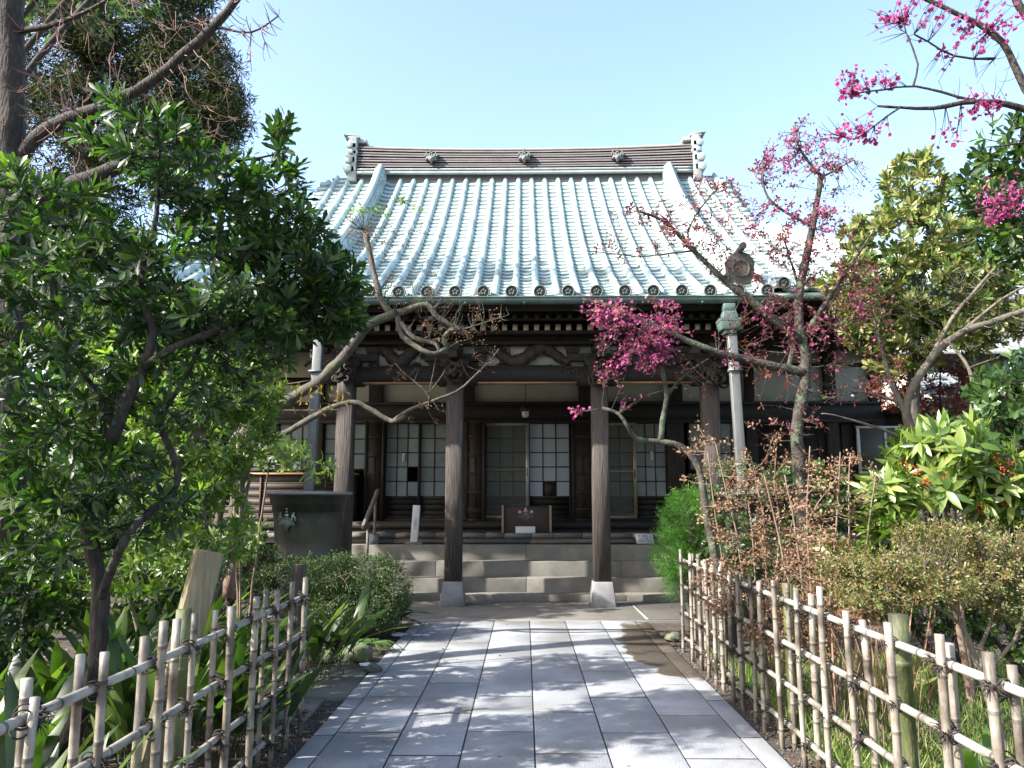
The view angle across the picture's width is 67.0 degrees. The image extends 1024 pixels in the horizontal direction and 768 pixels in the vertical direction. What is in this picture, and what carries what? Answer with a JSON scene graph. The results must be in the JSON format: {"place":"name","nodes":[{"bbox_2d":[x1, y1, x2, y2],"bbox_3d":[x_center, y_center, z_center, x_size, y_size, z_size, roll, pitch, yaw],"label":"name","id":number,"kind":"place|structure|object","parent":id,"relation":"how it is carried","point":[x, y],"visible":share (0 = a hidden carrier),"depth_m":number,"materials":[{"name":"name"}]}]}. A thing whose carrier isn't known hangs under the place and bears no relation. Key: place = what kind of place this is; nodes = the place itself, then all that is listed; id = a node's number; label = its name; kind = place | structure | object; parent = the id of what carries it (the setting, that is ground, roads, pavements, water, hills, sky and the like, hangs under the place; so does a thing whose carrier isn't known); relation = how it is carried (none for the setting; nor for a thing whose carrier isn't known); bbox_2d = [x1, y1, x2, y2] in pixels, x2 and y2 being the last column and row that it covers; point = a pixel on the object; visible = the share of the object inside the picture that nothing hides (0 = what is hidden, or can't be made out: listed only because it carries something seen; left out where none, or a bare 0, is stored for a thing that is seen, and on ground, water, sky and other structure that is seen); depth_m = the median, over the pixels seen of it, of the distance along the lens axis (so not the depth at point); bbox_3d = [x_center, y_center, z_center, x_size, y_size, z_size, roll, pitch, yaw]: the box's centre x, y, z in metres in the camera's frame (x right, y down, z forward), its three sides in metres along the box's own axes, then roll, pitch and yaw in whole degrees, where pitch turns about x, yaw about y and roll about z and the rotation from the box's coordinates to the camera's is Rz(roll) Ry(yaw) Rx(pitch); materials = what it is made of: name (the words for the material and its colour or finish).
{"place":"outdoors","nodes":[
{"label":"outdoors","id":0,"kind":"place"},
{"bbox_2d":[203,667,367,725],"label":"stepping pavement","id":1,"kind":"structure","parent":0,"point":[345,685],"depth_m":6.10,"materials":[{"name":"stone"}]},
{"bbox_2d":[5,536,1023,767],"bbox_3d":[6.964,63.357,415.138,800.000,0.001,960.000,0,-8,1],"label":"ground","id":2,"kind":"structure","parent":0,"point":[661,629],"depth_m":5.76,"materials":[{"name":"soil"}]},
{"bbox_2d":[0,538,85,678],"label":"garden bush","id":3,"kind":"object","parent":2,"relation":"on","point":[50,602],"visible":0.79,"depth_m":5.00,"materials":[{"name":"green plant"}]},
{"bbox_2d":[0,648,111,767],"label":"strap leaf clump","id":4,"kind":"object","parent":2,"relation":"on","point":[59,720],"visible":0.38,"depth_m":3.63,"materials":[{"name":"plant"}]},
{"bbox_2d":[0,639,125,724],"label":"strap leaf clump","id":5,"kind":"object","parent":2,"relation":"on","point":[15,668],"visible":0.08,"depth_m":4.70,"materials":[{"name":"plant"}]},
{"bbox_2d":[5,507,145,675],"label":"bush","id":6,"kind":"object","parent":2,"relation":"on","point":[44,530],"visible":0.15,"depth_m":6.52,"materials":[{"name":"green plant"}]},
{"bbox_2d":[24,169,150,543],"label":"distant woods","id":7,"kind":"object","parent":2,"relation":"on","point":[34,457],"depth_m":18.82,"materials":[{"name":"plant"}]},
{"bbox_2d":[20,232,175,629],"bbox_3d":[-5.469,0.495,8.798,3.419,4.761,2.353,0,-8,1],"label":"camellia bush","id":8,"kind":"object","parent":2,"relation":"on","point":[32,330],"visible":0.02,"depth_m":8.57,"materials":[{"name":"green plant"}]},
{"bbox_2d":[0,621,209,751],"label":"strap leaf clump","id":9,"kind":"object","parent":2,"relation":"on","point":[43,669],"visible":0.14,"depth_m":4.62,"materials":[{"name":"plant"}]},
{"bbox_2d":[4,672,207,767],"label":"strap leaf clump","id":10,"kind":"object","parent":2,"relation":"on","point":[12,702],"visible":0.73,"depth_m":3.09,"materials":[{"name":"plant"}]},
{"bbox_2d":[39,587,176,653],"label":"strap leaf clump","id":11,"kind":"object","parent":2,"relation":"on","point":[149,620],"visible":0.13,"depth_m":6.45,"materials":[{"name":"plant"}]},
{"bbox_2d":[0,626,225,767],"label":"strap leaf clump","id":12,"kind":"object","parent":2,"relation":"on","point":[120,706],"visible":0.33,"depth_m":4.24,"materials":[{"name":"plant"}]},
{"bbox_2d":[22,525,216,647],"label":"garden bush","id":13,"kind":"object","parent":2,"relation":"on","point":[167,593],"visible":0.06,"depth_m":6.99,"materials":[{"name":"green plant"}]},
{"bbox_2d":[35,606,210,724],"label":"strap leaf clump","id":14,"kind":"object","parent":2,"relation":"on","point":[134,645],"visible":0.07,"depth_m":5.46,"materials":[{"name":"plant"}]},
{"bbox_2d":[24,0,225,80],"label":"shade tree","id":15,"kind":"object","parent":2,"relation":"on","point":[148,14],"visible":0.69,"depth_m":10.85,"materials":[{"name":"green plant"}]},
{"bbox_2d":[0,0,283,605],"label":"bare tree","id":16,"kind":"object","parent":2,"relation":"on","point":[14,137],"visible":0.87,"depth_m":6.58,"materials":[{"name":"brown plant"}]},
{"bbox_2d":[24,0,266,572],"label":"conifer tree","id":17,"kind":"object","parent":2,"relation":"on","point":[203,91],"visible":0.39,"depth_m":16.16,"materials":[{"name":"green plant"}]},
{"bbox_2d":[0,577,311,767],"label":"bamboo fence","id":18,"kind":"object","parent":2,"relation":"on","point":[177,714],"visible":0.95,"depth_m":3.43,"materials":[{"name":"wood"}]},
{"bbox_2d":[25,295,291,630],"bbox_3d":[-2.566,0.799,5.636,1.785,3.198,1.384,0,-8,1],"label":"lance leaf shrub","id":19,"kind":"object","parent":2,"relation":"on","point":[263,416],"visible":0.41,"depth_m":5.55,"materials":[{"name":"green plant"}]},
{"bbox_2d":[84,282,263,608],"bbox_3d":[-4.108,0.811,9.412,2.290,4.298,1.994,0,-8,1],"label":"camellia bush","id":20,"kind":"object","parent":2,"relation":"on","point":[205,437],"visible":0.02,"depth_m":9.18,"materials":[{"name":"green plant"}]},
{"bbox_2d":[141,549,223,767],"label":"memorial post","id":21,"kind":"object","parent":2,"relation":"on","point":[199,588],"visible":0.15,"depth_m":3.84,"materials":[{"name":"wood"}]},
{"bbox_2d":[112,581,262,626],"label":"strap leaf clump","id":22,"kind":"object","parent":2,"relation":"on","point":[222,618],"visible":0.03,"depth_m":7.01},
{"bbox_2d":[0,74,377,767],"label":"evergreen shrub tree","id":23,"kind":"object","parent":2,"relation":"on","point":[294,306],"visible":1,"depth_m":4.22,"materials":[{"name":"green plant"}]},
{"bbox_2d":[129,582,288,632],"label":"strap leaf clump","id":24,"kind":"object","parent":2,"relation":"on","point":[171,607],"visible":0.09,"depth_m":6.54,"materials":[{"name":"plant"}]},
{"bbox_2d":[138,519,286,615],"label":"bush","id":25,"kind":"object","parent":2,"relation":"on","point":[273,547],"visible":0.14,"depth_m":8.43,"materials":[{"name":"green plant"}]},
{"bbox_2d":[126,606,311,735],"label":"strap leaf clump","id":26,"kind":"object","parent":2,"relation":"on","point":[143,630],"visible":0.06,"depth_m":5.21,"materials":[{"name":"plant"}]},
{"bbox_2d":[151,601,300,662],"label":"strap leaf clump","id":27,"kind":"object","parent":2,"relation":"on","point":[248,637],"visible":0.06,"depth_m":5.50,"materials":[{"name":"plant"}]},
{"bbox_2d":[222,560,235,640],"bbox_3d":[-2.223,1.897,6.029,0.090,1.122,0.026,0,-8,1],"label":"name plaque","id":28,"kind":"object","parent":2,"relation":"on","point":[228,588],"visible":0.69,"depth_m":6.07,"materials":[{"name":"brown wood"}]},
{"bbox_2d":[146,600,328,660],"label":"strap leaf clump","id":29,"kind":"object","parent":2,"relation":"on","point":[284,621],"visible":0.08,"depth_m":6.04,"materials":[{"name":"plant"}]},
{"bbox_2d":[152,625,329,765],"bbox_3d":[-1.653,1.834,4.635,1.031,0.817,1.350,5,-10,-30],"label":"strap leaf clump","id":30,"kind":"object","parent":2,"relation":"on","point":[240,684],"visible":0.34,"depth_m":4.58,"materials":[{"name":"plant"}]},
{"bbox_2d":[219,380,349,618],"bbox_3d":[-1.936,1.238,6.536,1.075,2.578,0.461,0,-8,1],"label":"slender shrub","id":31,"kind":"object","parent":2,"relation":"on","point":[282,452],"visible":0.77,"depth_m":6.54,"materials":[{"name":"green plant"}]},
{"bbox_2d":[290,564,305,691],"bbox_3d":[-1.703,1.954,6.108,0.095,1.035,0.060,0,-8,1],"label":"garden stake","id":32,"kind":"object","parent":2,"relation":"on","point":[298,572],"visible":0.45,"depth_m":6.11,"materials":[{"name":"wood"}]},
{"bbox_2d":[309,647,335,663],"bbox_3d":[-1.781,2.551,7.291,0.264,0.136,0.218,0,-8,1],"label":"mossy rock","id":33,"kind":"object","parent":2,"relation":"on","point":[329,658],"visible":0.38,"depth_m":7.20,"materials":[{"name":"stone"}]},
{"bbox_2d":[240,577,411,683],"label":"strap leaf clump","id":34,"kind":"object","parent":2,"relation":"on","point":[329,631],"visible":0.64,"depth_m":6.59,"materials":[{"name":"plant"}]},
{"bbox_2d":[235,547,417,640],"bbox_3d":[-2.045,2.310,8.428,2.070,1.062,1.303,0,-8,1],"label":"clipped juniper","id":35,"kind":"object","parent":2,"relation":"on","point":[341,591],"visible":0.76,"depth_m":8.27,"materials":[{"name":"green plant"}]},
{"bbox_2d":[269,576,420,640],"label":"strap leaf clump","id":36,"kind":"object","parent":2,"relation":"on","point":[342,628],"visible":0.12,"depth_m":8.59,"materials":[{"name":"plant"}]},
{"bbox_2d":[339,642,373,663],"bbox_3d":[-1.476,2.547,7.341,0.312,0.194,0.265,0,-8,1],"label":"mossy rock","id":37,"kind":"object","parent":2,"relation":"on","point":[363,652],"visible":0.81,"depth_m":7.24,"materials":[{"name":"stone"}]},
{"bbox_2d":[212,195,508,621],"bbox_3d":[-1.532,0.391,7.949,3.058,4.694,0.842,-3,-9,18],"label":"crooked tree","id":38,"kind":"object","parent":2,"relation":"on","point":[330,370],"visible":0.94,"depth_m":7.84,"materials":[{"name":"grey plant"}]},
{"bbox_2d":[359,662,376,665],"bbox_3d":[-1.292,2.562,7.070,0.221,0.015,0.145,0,-8,1],"label":"snow patch","id":39,"kind":"object","parent":2,"relation":"on","point":[364,664],"visible":0.45,"depth_m":7.08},
{"bbox_2d":[364,662,382,672],"bbox_3d":[-1.207,2.478,6.749,0.171,0.085,0.131,0,-8,1],"label":"mossy rock","id":40,"kind":"object","parent":2,"relation":"on","point":[372,667],"visible":1,"depth_m":6.71,"materials":[{"name":"stone"}]},
{"bbox_2d":[317,592,433,633],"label":"strap leaf clump","id":41,"kind":"object","parent":2,"relation":"on","point":[401,618],"visible":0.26,"depth_m":8.91,"materials":[{"name":"plant"}]},
{"bbox_2d":[357,638,402,653],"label":"fern","id":42,"kind":"object","parent":2,"relation":"on","point":[382,642],"visible":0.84,"depth_m":7.63,"materials":[{"name":"plant"}]},
{"bbox_2d":[43,131,1007,606],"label":"temple hall","id":43,"kind":"structure","parent":2,"relation":"on","point":[523,231],"depth_m":14.03,"materials":[{"name":"wood"}]},
{"bbox_2d":[249,424,277,471],"bbox_3d":[-4.758,1.187,14.665,0.630,0.945,0.038,0,-8,1],"label":"lattice window","id":44,"kind":"structure","parent":43,"relation":"in","point":[253,469],"depth_m":14.62,"materials":[{"name":"paper"}]},
{"bbox_2d":[276,424,307,471],"bbox_3d":[-4.088,1.185,14.654,0.710,0.945,0.038,0,-8,1],"label":"lattice window","id":45,"kind":"structure","parent":43,"relation":"in","point":[301,433],"depth_m":14.68,"materials":[{"name":"paper"}]},
{"bbox_2d":[322,424,364,471],"bbox_3d":[-3.146,1.183,14.639,0.850,0.945,0.038,0,-8,1],"label":"lattice window","id":46,"kind":"structure","parent":43,"relation":"in","point":[329,429],"depth_m":14.64,"materials":[{"name":"paper"}]},
{"bbox_2d":[383,423,420,517],"bbox_3d":[-2.065,1.606,14.537,0.666,1.813,0.038,0,-8,1],"label":"sliding door","id":47,"kind":"structure","parent":43,"relation":"in","point":[400,438],"depth_m":14.54,"materials":[{"name":"paper"}]},
{"bbox_2d":[405,505,422,544],"bbox_3d":[-1.599,2.308,12.687,0.280,0.635,0.160,0,-8,1],"label":"standing sign","id":48,"kind":"object","parent":43,"relation":"on","point":[415,525],"visible":1,"depth_m":12.63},
{"bbox_2d":[419,424,445,517],"bbox_3d":[-1.338,1.612,14.575,0.826,1.813,0.038,0,-8,1],"label":"sliding door","id":49,"kind":"structure","parent":43,"relation":"in","point":[432,441],"depth_m":14.57,"materials":[{"name":"paper"}]},
{"bbox_2d":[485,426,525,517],"bbox_3d":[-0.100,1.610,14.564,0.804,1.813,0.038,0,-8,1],"label":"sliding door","id":50,"kind":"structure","parent":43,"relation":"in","point":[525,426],"depth_m":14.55,"materials":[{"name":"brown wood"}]},
{"bbox_2d":[486,423,528,517],"bbox_3d":[-0.082,1.600,14.459,0.804,1.803,0.048,0,-8,1],"label":"screen door","id":51,"kind":"structure","parent":43,"relation":"in","point":[505,442],"depth_m":14.47,"materials":[{"name":"metal"}]},
{"bbox_2d":[515,526,534,532],"bbox_3d":[0.221,2.417,12.822,0.325,0.108,0.100,0,-8,-1],"label":"white box","id":52,"kind":"object","parent":43,"relation":"on","point":[524,529],"visible":1,"depth_m":12.77,"materials":[{"name":"paper"}]},
{"bbox_2d":[502,505,551,532],"bbox_3d":[0.248,2.287,13.114,0.836,0.449,0.380,0,-8,1],"label":"offering box","id":53,"kind":"object","parent":43,"relation":"on","point":[539,518],"visible":1,"depth_m":12.96,"materials":[{"name":"brown wood"}]},
{"bbox_2d":[529,423,570,517],"bbox_3d":[0.703,1.603,14.512,0.803,1.813,0.038,0,-8,1],"label":"sliding door","id":54,"kind":"structure","parent":43,"relation":"in","point":[549,443],"depth_m":14.52,"materials":[{"name":"paper"}]},
{"bbox_2d":[609,423,637,518],"bbox_3d":[1.924,1.595,14.427,0.800,1.803,0.048,0,-8,1],"label":"screen door","id":55,"kind":"structure","parent":43,"relation":"in","point":[622,465],"depth_m":14.41,"materials":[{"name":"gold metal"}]},
{"bbox_2d":[632,438,633,499],"bbox_3d":[1.905,1.606,14.531,0.800,1.813,0.038,0,-8,1],"label":"sliding door","id":56,"kind":"structure","parent":43,"relation":"in","point":[632,438],"depth_m":14.51,"materials":[{"name":"brown wood"}]},
{"bbox_2d":[635,534,654,543],"bbox_3d":[2.172,2.534,12.664,0.320,0.158,0.043,0,-8,1],"label":"notice sign","id":57,"kind":"object","parent":43,"relation":"on","point":[642,538],"visible":0.98,"depth_m":12.66,"materials":[{"name":"paper"}]},
{"bbox_2d":[636,423,668,517],"bbox_3d":[2.594,1.598,14.481,0.619,1.813,0.038,0,-8,1],"label":"sliding door","id":58,"kind":"structure","parent":43,"relation":"in","point":[652,477],"depth_m":14.47,"materials":[{"name":"paper"}]},
{"bbox_2d":[687,423,701,470],"bbox_3d":[3.577,1.166,14.528,0.548,0.945,0.038,0,-8,1],"label":"lattice window","id":59,"kind":"structure","parent":43,"relation":"in","point":[690,426],"depth_m":14.54,"materials":[{"name":"brown wood"}]},
{"bbox_2d":[720,423,747,470],"bbox_3d":[4.125,1.165,14.519,0.548,0.945,0.038,0,-8,1],"label":"lattice window","id":60,"kind":"structure","parent":43,"relation":"in","point":[726,428],"depth_m":14.53,"materials":[{"name":"brown wood"}]},
{"bbox_2d":[756,423,789,470],"bbox_3d":[4.886,1.163,14.507,0.616,0.945,0.038,0,-8,1],"label":"lattice window","id":61,"kind":"structure","parent":43,"relation":"in","point":[787,431],"depth_m":14.49,"materials":[{"name":"brown wood"}]},
{"bbox_2d":[788,423,826,470],"bbox_3d":[5.531,1.161,14.496,0.675,0.945,0.038,0,-8,1],"label":"lattice window","id":62,"kind":"structure","parent":43,"relation":"in","point":[823,428],"depth_m":14.48,"materials":[{"name":"brown wood"}]},
{"bbox_2d":[855,426,898,473],"bbox_3d":[6.829,1.222,14.370,0.819,0.882,0.050,0,-8,1],"label":"window","id":63,"kind":"structure","parent":43,"relation":"in","point":[868,438],"depth_m":14.38,"materials":[{"name":"glass"}]},
{"bbox_2d":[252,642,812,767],"bbox_3d":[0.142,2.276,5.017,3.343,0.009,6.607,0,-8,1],"label":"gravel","id":64,"kind":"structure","parent":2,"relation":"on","point":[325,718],"depth_m":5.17,"materials":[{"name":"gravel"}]},
{"bbox_2d":[348,604,742,765],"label":"fallen leaves","id":65,"kind":"object","parent":2,"relation":"on","point":[498,700],"visible":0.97,"depth_m":5.76,"materials":[{"name":"brown plant"}]},
{"bbox_2d":[568,293,729,661],"bbox_3d":[1.268,0.853,7.018,1.504,3.486,0.790,0,-8,1],"label":"plum tree","id":66,"kind":"object","parent":2,"relation":"on","point":[616,321],"visible":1,"depth_m":7.22,"materials":[{"name":"pink plant"}]},
{"bbox_2d":[664,631,680,640],"bbox_3d":[1.733,2.713,8.335,0.180,0.096,0.152,0,-8,1],"label":"mossy rock","id":67,"kind":"object","parent":2,"relation":"on","point":[672,636],"visible":0.94,"depth_m":8.29,"materials":[{"name":"stone"}]},
{"bbox_2d":[642,474,727,629],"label":"feathery plant","id":68,"kind":"object","parent":2,"relation":"on","point":[672,535],"visible":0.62,"depth_m":8.46,"materials":[{"name":"plant"}]},
{"bbox_2d":[679,502,761,646],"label":"garden bush","id":69,"kind":"object","parent":2,"relation":"on","point":[703,551],"visible":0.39,"depth_m":8.09,"materials":[{"name":"brown plant"}]},
{"bbox_2d":[688,456,785,633],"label":"garden bush","id":70,"kind":"object","parent":2,"relation":"on","point":[718,490],"visible":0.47,"depth_m":9.01,"materials":[{"name":"brown plant"}]},
{"bbox_2d":[582,113,907,650],"bbox_3d":[2.448,-0.113,8.216,3.510,5.778,1.168,1,-9,-9],"label":"plum tree","id":71,"kind":"object","parent":2,"relation":"on","point":[795,334],"visible":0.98,"depth_m":8.28,"materials":[{"name":"pink plant"}]},
{"bbox_2d":[710,491,794,619],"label":"bush","id":72,"kind":"object","parent":2,"relation":"on","point":[753,509],"visible":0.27,"depth_m":9.61,"materials":[{"name":"plant"}]},
{"bbox_2d":[673,414,836,695],"bbox_3d":[1.992,1.344,6.125,1.399,2.255,0.863,0,-8,1],"label":"dried shrub","id":73,"kind":"object","parent":2,"relation":"on","point":[766,552],"visible":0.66,"depth_m":6.14,"materials":[{"name":"plant"}]},
{"bbox_2d":[718,519,850,649],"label":"garden bush","id":74,"kind":"object","parent":2,"relation":"on","point":[741,545],"visible":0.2,"depth_m":7.52,"materials":[{"name":"brown plant"}]},
{"bbox_2d":[748,455,864,584],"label":"garden bush","id":75,"kind":"object","parent":2,"relation":"on","point":[787,472],"visible":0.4,"depth_m":9.65,"materials":[{"name":"brown plant"}]},
{"bbox_2d":[739,446,884,716],"bbox_3d":[2.103,1.389,5.328,0.871,1.930,1.145,-8,-11,42],"label":"dried shrub","id":76,"kind":"object","parent":2,"relation":"on","point":[838,612],"visible":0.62,"depth_m":5.39,"materials":[{"name":"plant"}]},
{"bbox_2d":[676,549,1023,767],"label":"bamboo fence","id":77,"kind":"object","parent":2,"relation":"on","point":[905,714],"visible":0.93,"depth_m":4.03,"materials":[{"name":"wood"}]},
{"bbox_2d":[793,539,925,708],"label":"azalea","id":78,"kind":"object","parent":2,"relation":"on","point":[866,618],"visible":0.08,"depth_m":5.73,"materials":[{"name":"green plant"}]},
{"bbox_2d":[764,581,963,767],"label":"dry stalks","id":79,"kind":"object","parent":2,"relation":"on","point":[879,679],"visible":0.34,"depth_m":4.72,"materials":[{"name":"plant"}]},
{"bbox_2d":[856,656,936,711],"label":"broad leaf plant","id":80,"kind":"object","parent":2,"relation":"on","point":[919,680],"visible":0.19,"depth_m":5.43,"materials":[{"name":"plant"}]},
{"bbox_2d":[806,508,1023,757],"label":"azalea","id":81,"kind":"object","parent":2,"relation":"on","point":[962,540],"visible":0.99,"depth_m":4.53,"materials":[{"name":"green plant"}]},
{"bbox_2d":[811,143,1023,628],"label":"evergreen tree","id":82,"kind":"object","parent":2,"relation":"on","point":[913,212],"visible":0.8,"depth_m":9.52,"materials":[{"name":"green plant"}]},
{"bbox_2d":[811,404,1023,711],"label":"laurel shrub","id":83,"kind":"object","parent":2,"relation":"on","point":[941,463],"visible":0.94,"depth_m":5.59,"materials":[{"name":"plant"}]},
{"bbox_2d":[815,0,1023,228],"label":"plum tree","id":84,"kind":"object","parent":2,"relation":"on","point":[987,29],"visible":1,"depth_m":4.62,"materials":[{"name":"pink plant"}]},
{"bbox_2d":[864,352,979,620],"bbox_3d":[5.505,1.285,10.026,1.584,3.526,1.087,0,-8,1],"label":"camellia bush","id":85,"kind":"object","parent":2,"relation":"on","point":[957,402],"visible":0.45,"depth_m":9.98,"materials":[{"name":"green plant"}]},
{"bbox_2d":[821,240,1023,641],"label":"bare tree","id":86,"kind":"object","parent":2,"relation":"on","point":[940,346],"visible":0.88,"depth_m":8.74,"materials":[{"name":"brown plant"}]},
{"bbox_2d":[849,551,1022,676],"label":"garden bush","id":87,"kind":"object","parent":2,"relation":"on","point":[944,627],"visible":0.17,"depth_m":6.52,"materials":[{"name":"green plant"}]},
{"bbox_2d":[875,406,1023,634],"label":"garden bush","id":88,"kind":"object","parent":2,"relation":"on","point":[897,441],"visible":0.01,"depth_m":9.09,"materials":[{"name":"green plant"}]},
{"bbox_2d":[882,295,1023,408],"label":"neighbour house","id":89,"kind":"structure","parent":2,"relation":"on","point":[983,358],"depth_m":24.12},
{"bbox_2d":[930,360,959,372],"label":"window","id":90,"kind":"structure","parent":89,"relation":"in","point":[932,369],"depth_m":24.00,"materials":[{"name":"glass"}]},
{"bbox_2d":[931,728,991,767],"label":"broad leaf plant","id":91,"kind":"object","parent":2,"relation":"on","point":[970,760],"visible":0.44,"depth_m":3.85,"materials":[{"name":"plant"}]},
{"bbox_2d":[920,373,1023,573],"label":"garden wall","id":92,"kind":"structure","parent":2,"relation":"on","point":[950,379],"depth_m":15.91,"materials":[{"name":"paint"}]},
{"bbox_2d":[945,110,1023,275],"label":"evergreen tree","id":93,"kind":"object","parent":2,"relation":"on","point":[1004,235],"visible":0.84,"depth_m":6.60,"materials":[{"name":"green plant"}]},
{"bbox_2d":[951,585,1023,678],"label":"garden bush","id":94,"kind":"object","parent":2,"relation":"on","point":[1015,656],"visible":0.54,"depth_m":5.87,"materials":[{"name":"green plant"}]},
{"bbox_2d":[960,347,1023,539],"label":"camellia bush","id":95,"kind":"object","parent":2,"relation":"on","point":[995,382],"visible":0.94,"depth_m":7.12,"materials":[{"name":"green plant"}]},
{"bbox_2d":[25,630,1022,767],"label":"fallen leaves","id":96,"kind":"object","parent":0,"point":[792,760],"visible":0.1,"depth_m":5.75,"materials":[{"name":"plant"}]},
{"bbox_2d":[24,0,1023,459],"label":"sky","id":97,"kind":"structure","parent":0,"point":[386,73],"materials":[{"name":"blue"}]},
{"bbox_2d":[267,601,804,623],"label":"forecourt pavement","id":98,"kind":"structure","parent":0,"point":[541,610],"depth_m":10.50,"materials":[{"name":"stone"}]},
{"bbox_2d":[266,491,352,618],"bbox_3d":[-2.658,2.202,10.031,1.120,1.599,1.120,0,-8,1],"label":"rain barrel","id":99,"kind":"object","parent":98,"relation":"on","point":[305,522],"visible":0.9,"depth_m":9.71,"materials":[{"name":"metal"}]},
{"bbox_2d":[267,602,802,621],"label":"forecourt kerb","id":100,"kind":"structure","parent":98,"relation":"on","point":[640,611],"depth_m":9.65,"materials":[{"name":"stone"}]},
{"bbox_2d":[284,620,791,767],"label":"stone path","id":101,"kind":"structure","parent":0,"point":[635,733],"depth_m":5.58,"materials":[{"name":"stone"}]},
{"bbox_2d":[338,614,822,764],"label":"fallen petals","id":102,"kind":"object","parent":101,"relation":"on","point":[700,700],"visible":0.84,"depth_m":5.44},
{"bbox_2d":[710,640,1023,767],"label":"grass","id":103,"kind":"structure","parent":0,"point":[865,756],"depth_m":5.18,"materials":[{"name":"plant"}]}
]}

